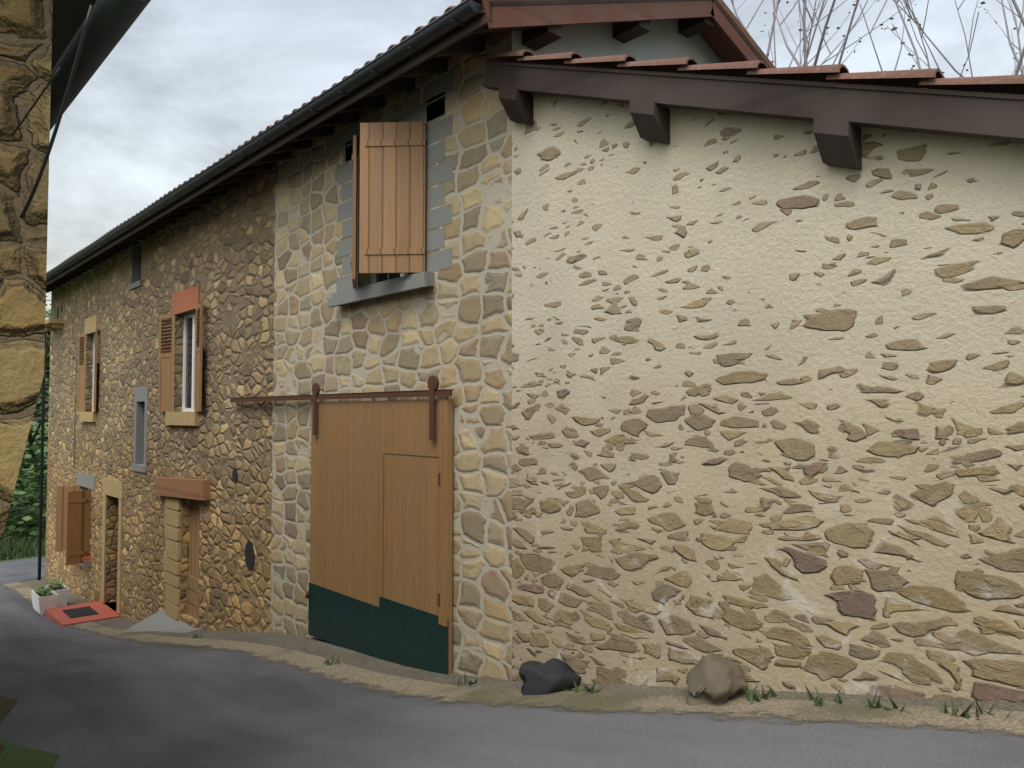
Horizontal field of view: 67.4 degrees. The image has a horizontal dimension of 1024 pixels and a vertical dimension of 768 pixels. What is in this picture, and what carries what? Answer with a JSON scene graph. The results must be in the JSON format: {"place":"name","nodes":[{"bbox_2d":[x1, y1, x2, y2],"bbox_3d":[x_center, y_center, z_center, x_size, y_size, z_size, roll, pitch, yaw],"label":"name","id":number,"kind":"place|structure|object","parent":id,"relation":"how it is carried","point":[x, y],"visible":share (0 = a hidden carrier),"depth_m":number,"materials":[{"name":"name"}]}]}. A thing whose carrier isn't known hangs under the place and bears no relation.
{"place":"outdoors","nodes":[
{"label":"outdoors","id":0,"kind":"place"},
{"bbox_2d":[0,526,45,560],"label":"tall bank grass","id":1,"kind":"structure","parent":0,"point":[9,549],"depth_m":34.13,"materials":[{"name":"green plant"}]},
{"bbox_2d":[0,421,305,767],"bbox_3d":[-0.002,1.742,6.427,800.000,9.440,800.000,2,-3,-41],"label":"ground","id":2,"kind":"structure","parent":0,"point":[13,755],"depth_m":5.64,"materials":[{"name":"green plant"}]},
{"bbox_2d":[0,696,16,754],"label":"leaves","id":3,"kind":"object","parent":2,"relation":"on","point":[6,704],"visible":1,"depth_m":6.81,"materials":[{"name":"brown plant"}]},
{"bbox_2d":[3,388,48,544],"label":"bank bushes","id":4,"kind":"object","parent":2,"relation":"on","point":[26,490],"visible":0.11,"depth_m":37.50,"materials":[{"name":"green plant"}]},
{"bbox_2d":[0,0,52,540],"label":"outbuilding walls","id":5,"kind":"structure","parent":2,"relation":"on","point":[25,48],"depth_m":2.50,"materials":[{"name":"stone"}]},
{"bbox_2d":[12,5,93,218],"bbox_3d":[-1.589,-0.800,2.487,0.713,0.695,0.040,-1,-3,30],"label":"service cable","id":6,"kind":"object","parent":5,"relation":"attached to","point":[63,105],"visible":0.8,"depth_m":2.40,"materials":[{"name":"black plastic"}]},
{"bbox_2d":[50,0,150,129],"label":"roof eave","id":7,"kind":"object","parent":5,"relation":"on","point":[111,22],"visible":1,"depth_m":2.95,"materials":[{"name":"metal"}]},
{"bbox_2d":[20,343,49,468],"bbox_3d":[-25.759,2.382,35.515,10.234,9.742,11.468,0,-2,9],"label":"tree","id":8,"kind":"object","parent":2,"relation":"on","point":[33,446],"visible":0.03,"depth_m":36.69,"materials":[{"name":"green plant"}]},
{"bbox_2d":[28,292,50,502],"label":"tree","id":9,"kind":"object","parent":2,"relation":"on","point":[30,437],"visible":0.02,"depth_m":44.03,"materials":[{"name":"green plant"}]},
{"bbox_2d":[123,610,202,632],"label":"concrete ramp","id":10,"kind":"structure","parent":2,"relation":"on","point":[161,621],"depth_m":12.49,"materials":[{"name":"grey concrete"}]},
{"bbox_2d":[163,496,181,619],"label":"weathered jamb stones","id":11,"kind":"object","parent":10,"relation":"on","point":[172,557],"visible":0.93,"depth_m":12.62,"materials":[{"name":"stone"}]},
{"bbox_2d":[37,0,482,579],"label":"gutter downpipe","id":12,"kind":"object","parent":2,"relation":"on","point":[435,30],"visible":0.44,"depth_m":8.30,"materials":[{"name":"metal"}]},
{"bbox_2d":[45,31,511,680],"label":"facade wall","id":13,"kind":"structure","parent":2,"relation":"on","point":[259,261],"depth_m":9.90,"materials":[{"name":"stone"}]},
{"bbox_2d":[40,350,48,397],"bbox_3d":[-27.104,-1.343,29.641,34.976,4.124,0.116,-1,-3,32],"label":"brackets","id":14,"kind":"object","parent":13,"relation":"attached to","point":[46,376],"visible":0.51,"depth_m":20.34,"materials":[{"name":"black metal"}]},
{"bbox_2d":[45,318,63,330],"bbox_3d":[-11.739,-1.498,19.610,0.380,0.200,1.300,2,-3,-41],"label":"stone ledge","id":15,"kind":"object","parent":13,"relation":"attached to","point":[51,324],"visible":0.86,"depth_m":19.21,"materials":[{"name":"stone"}]},
{"bbox_2d":[55,486,90,564],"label":"window shutters","id":16,"kind":"object","parent":13,"relation":"attached to","point":[73,507],"visible":1,"depth_m":16.67,"materials":[{"name":"brown wood"}]},
{"bbox_2d":[72,356,76,467],"bbox_3d":[-10.402,0.654,18.197,0.024,2.630,0.462,2,-3,-41],"label":"conduit","id":17,"kind":"object","parent":13,"relation":"attached to","point":[75,411],"visible":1,"depth_m":18.04,"materials":[{"name":"black metal"}]},
{"bbox_2d":[45,601,120,626],"bbox_3d":[-8.456,4.692,15.117,1.000,0.397,1.560,2,-3,-41],"label":"entrance step","id":18,"kind":"object","parent":13,"relation":"attached to","point":[58,616],"visible":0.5,"depth_m":14.95,"materials":[{"name":"red tile"}]},
{"bbox_2d":[62,606,98,617],"bbox_3d":[-8.489,4.486,15.102,0.480,0.015,0.750,2,-3,-41],"label":"door mat","id":19,"kind":"object","parent":18,"relation":"on","point":[80,612],"depth_m":15.04,"materials":[{"name":"rubber"}]},
{"bbox_2d":[79,560,90,566],"bbox_3d":[-9.584,3.917,17.147,0.240,0.129,1.310,2,-3,-41],"label":"window sill","id":20,"kind":"structure","parent":13,"relation":"attached to","point":[86,564],"depth_m":16.62,"materials":[{"name":"grey stone"}]},
{"bbox_2d":[82,556,90,560],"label":"ground window sill tiles","id":21,"kind":"object","parent":20,"relation":"on","point":[86,558],"visible":0.21,"depth_m":16.64,"materials":[{"name":"red tile"}]},
{"bbox_2d":[77,472,94,489],"bbox_3d":[-9.513,2.163,17.231,0.112,0.299,1.600,2,-3,-41],"label":"window lintel","id":22,"kind":"structure","parent":13,"relation":"in","point":[86,480],"depth_m":17.11,"materials":[{"name":"grey concrete"}]},
{"bbox_2d":[77,328,97,411],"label":"shutters","id":23,"kind":"object","parent":13,"relation":"attached to","point":[80,387],"visible":1,"depth_m":17.55,"materials":[{"name":"brown wood"}]},
{"bbox_2d":[79,334,95,421],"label":"sill jambs","id":24,"kind":"object","parent":13,"relation":"attached to","point":[84,416],"visible":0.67,"depth_m":17.15,"materials":[{"name":"stone"}]},
{"bbox_2d":[84,315,97,334],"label":"lintel","id":25,"kind":"structure","parent":13,"relation":"attached to","point":[90,324],"depth_m":17.15,"materials":[{"name":"stone"}]},
{"bbox_2d":[92,335,94,411],"bbox_3d":[-9.267,-0.255,17.274,0.130,1.758,0.806,2,-3,-41],"label":"window","id":26,"kind":"structure","parent":13,"relation":"attached to","point":[93,373],"depth_m":17.50,"materials":[{"name":"white plastic"}]},
{"bbox_2d":[101,477,123,613],"bbox_3d":[-8.022,3.207,15.491,0.130,2.560,1.440,2,-3,-41],"label":"entrance surround","id":27,"kind":"object","parent":13,"relation":"in","point":[112,487],"visible":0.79,"depth_m":15.30,"materials":[{"name":"beige stone"}]},
{"bbox_2d":[128,280,147,472],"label":"cement surrounds","id":28,"kind":"object","parent":13,"relation":"attached to","point":[141,394],"visible":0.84,"depth_m":14.32,"materials":[{"name":"grey concrete"}]},
{"bbox_2d":[158,302,202,411],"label":"shutters","id":29,"kind":"object","parent":13,"relation":"attached to","point":[165,386],"visible":1,"depth_m":13.02,"materials":[{"name":"brown wood"}]},
{"bbox_2d":[165,315,198,425],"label":"sill jambs","id":30,"kind":"object","parent":13,"relation":"attached to","point":[183,418],"visible":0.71,"depth_m":12.47,"materials":[{"name":"stone"}]},
{"bbox_2d":[155,477,209,499],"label":"timber lintel","id":31,"kind":"structure","parent":13,"relation":"attached to","point":[197,489],"depth_m":12.15,"materials":[{"name":"brown wood"}]},
{"bbox_2d":[172,285,199,314],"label":"lintel","id":32,"kind":"structure","parent":13,"relation":"attached to","point":[186,300],"depth_m":12.54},
{"bbox_2d":[182,312,195,411],"bbox_3d":[-5.204,-0.360,12.683,0.130,1.636,1.015,2,-3,-41],"label":"window","id":33,"kind":"structure","parent":13,"relation":"attached to","point":[188,363],"depth_m":12.88,"materials":[{"name":"white plastic"}]},
{"bbox_2d":[187,500,199,619],"bbox_3d":[-5.012,2.793,12.266,0.075,1.900,0.880,2,-3,-41],"label":"door","id":34,"kind":"structure","parent":13,"relation":"attached to","point":[192,590],"depth_m":12.35,"materials":[{"name":"brown wood"}]},
{"bbox_2d":[232,467,253,569],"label":"iron plates","id":35,"kind":"object","parent":13,"relation":"attached to","point":[249,554],"visible":1,"depth_m":10.43,"materials":[{"name":"black metal"}]},
{"bbox_2d":[46,2,534,292],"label":"roof eaves","id":36,"kind":"object","parent":13,"relation":"attached to","point":[346,109],"visible":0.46,"depth_m":8.58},
{"bbox_2d":[230,375,453,606],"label":"barn door rail hangers","id":37,"kind":"object","parent":13,"relation":"attached to","point":[432,392],"visible":1,"depth_m":7.97},
{"bbox_2d":[310,399,452,673],"bbox_3d":[-1.454,1.513,7.996,0.058,2.670,2.680,2,-3,-41],"label":"barn door","id":38,"kind":"structure","parent":37,"relation":"hanging from","point":[407,561],"depth_m":7.79,"materials":[{"name":"brown wood"}]},
{"bbox_2d":[308,582,447,674],"bbox_3d":[-1.474,2.522,7.946,0.004,0.710,2.710,2,-3,-41],"label":"door bottom panel","id":39,"kind":"object","parent":38,"relation":"attached to","point":[388,630],"visible":0.89,"depth_m":7.77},
{"bbox_2d":[383,453,438,615],"bbox_3d":[-0.990,1.478,7.439,0.003,1.577,0.964,2,-3,-41],"label":"door gap","id":40,"kind":"object","parent":38,"relation":"attached to","point":[383,494],"visible":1,"depth_m":7.80,"materials":[{"name":"brown"}]},
{"bbox_2d":[328,271,434,306],"bbox_3d":[-1.362,-0.967,8.039,0.240,0.150,1.900,2,-3,-41],"label":"window sill","id":41,"kind":"structure","parent":13,"relation":"attached to","point":[412,282],"depth_m":7.81,"materials":[{"name":"grey stone"}]},
{"bbox_2d":[351,121,425,287],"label":"window shutters","id":42,"kind":"object","parent":13,"relation":"attached to","point":[392,225],"depth_m":7.48,"materials":[{"name":"brown wood"}]},
{"bbox_2d":[336,71,452,291],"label":"window blocks","id":43,"kind":"structure","parent":13,"relation":"attached to","point":[431,109],"depth_m":7.46,"materials":[{"name":"stone"}]},
{"bbox_2d":[371,133,426,283],"bbox_3d":[-1.103,-1.789,8.133,0.130,1.500,1.290,2,-3,-41],"label":"window","id":44,"kind":"structure","parent":13,"relation":"attached to","point":[377,277],"depth_m":8.38,"materials":[{"name":"white plastic"}]},
{"bbox_2d":[46,0,775,272],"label":"roof tiles","id":45,"kind":"object","parent":13,"relation":"on","point":[735,20],"visible":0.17,"depth_m":8.40,"materials":[{"name":"grey tile"}]},
{"bbox_2d":[460,0,769,67],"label":"barge boards","id":46,"kind":"object","parent":45,"relation":"attached to","point":[724,40],"visible":0.62,"depth_m":7.08,"materials":[{"name":"brown wood"}]},
{"bbox_2d":[522,17,713,50],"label":"purlin ends","id":47,"kind":"object","parent":45,"relation":"attached to","point":[537,38],"visible":0.37,"depth_m":7.36,"materials":[{"name":"brown wood"}]},
{"bbox_2d":[366,0,768,96],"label":"roof deck","id":48,"kind":"structure","parent":13,"relation":"on","point":[477,35],"depth_m":6.79,"materials":[{"name":"brown wood"}]},
{"bbox_2d":[512,19,723,63],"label":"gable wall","id":49,"kind":"structure","parent":13,"relation":"attached to","point":[663,39],"depth_m":7.70,"materials":[{"name":"beige paint"}]},
{"bbox_2d":[19,579,1023,714],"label":"gravel verge","id":50,"kind":"structure","parent":2,"relation":"on","point":[315,646],"depth_m":7.02,"materials":[{"name":"grey gravel"}]},
{"bbox_2d":[192,633,1011,719],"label":"wall weeds","id":51,"kind":"object","parent":50,"relation":"on","point":[751,697],"depth_m":4.38,"materials":[{"name":"green plant"}]},
{"bbox_2d":[512,94,1023,702],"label":"lean to wall","id":52,"kind":"structure","parent":2,"relation":"on","point":[766,402],"depth_m":4.93,"materials":[{"name":"beige stone"}]},
{"bbox_2d":[499,86,861,169],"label":"roof brackets","id":53,"kind":"object","parent":52,"relation":"attached to","point":[838,141],"visible":1,"depth_m":5.37,"materials":[{"name":"brown wood"}]},
{"bbox_2d":[482,64,1023,142],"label":"fascia board","id":54,"kind":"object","parent":52,"relation":"attached to","point":[982,118],"visible":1,"depth_m":4.70,"materials":[{"name":"brown wood"}]},
{"bbox_2d":[495,62,1023,99],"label":"lean to roof deck","id":55,"kind":"object","parent":52,"relation":"on","point":[905,89],"visible":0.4,"depth_m":4.67,"materials":[{"name":"brown wood"}]},
{"bbox_2d":[475,50,1023,94],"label":"roof tiles","id":56,"kind":"object","parent":55,"relation":"on","point":[933,78],"visible":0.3,"depth_m":4.77,"materials":[{"name":"brown tile"}]},
{"bbox_2d":[731,0,1023,77],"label":"bare tree branches","id":57,"kind":"object","parent":2,"relation":"on","point":[806,51],"visible":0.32,"depth_m":9.10,"materials":[{"name":"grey plant"}]},
{"bbox_2d":[0,557,1023,767],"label":"road","id":58,"kind":"structure","parent":0,"point":[84,695],"depth_m":5.44,"materials":[{"name":"grey asphalt"}]},
{"bbox_2d":[0,582,1023,735],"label":"road edge dirt","id":59,"kind":"structure","parent":0,"point":[799,711],"depth_m":5.19,"materials":[{"name":"brown soil"}]},
{"bbox_2d":[31,583,57,615],"bbox_3d":[-9.561,4.397,15.699,0.340,0.572,0.800,2,-3,-41],"label":"planter","id":60,"kind":"object","parent":59,"relation":"on","point":[43,598],"visible":0.97,"depth_m":15.48,"materials":[{"name":"white ceramic"}]},
{"bbox_2d":[45,578,69,606],"bbox_3d":[-9.679,4.447,16.328,0.340,0.584,0.700,2,-3,-41],"label":"planter","id":61,"kind":"object","parent":59,"relation":"on","point":[61,589],"visible":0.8,"depth_m":16.16,"materials":[{"name":"white ceramic"}]},
{"bbox_2d":[519,658,580,694],"bbox_3d":[0.284,2.261,5.823,0.465,0.363,0.326,0,-2,10],"label":"rock","id":62,"kind":"object","parent":59,"relation":"on","point":[552,675],"visible":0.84,"depth_m":5.75,"materials":[{"name":"grey stone"}]},
{"bbox_2d":[686,654,747,705],"bbox_3d":[1.317,1.940,4.944,0.385,0.381,0.665,-1,-2,13],"label":"rock","id":63,"kind":"object","parent":59,"relation":"on","point":[715,679],"visible":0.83,"depth_m":4.81,"materials":[{"name":"beige stone"}]},
{"bbox_2d":[33,0,1023,420],"label":"sky","id":64,"kind":"structure","parent":0,"point":[189,82],"materials":[{"name":"white"}]}
]}

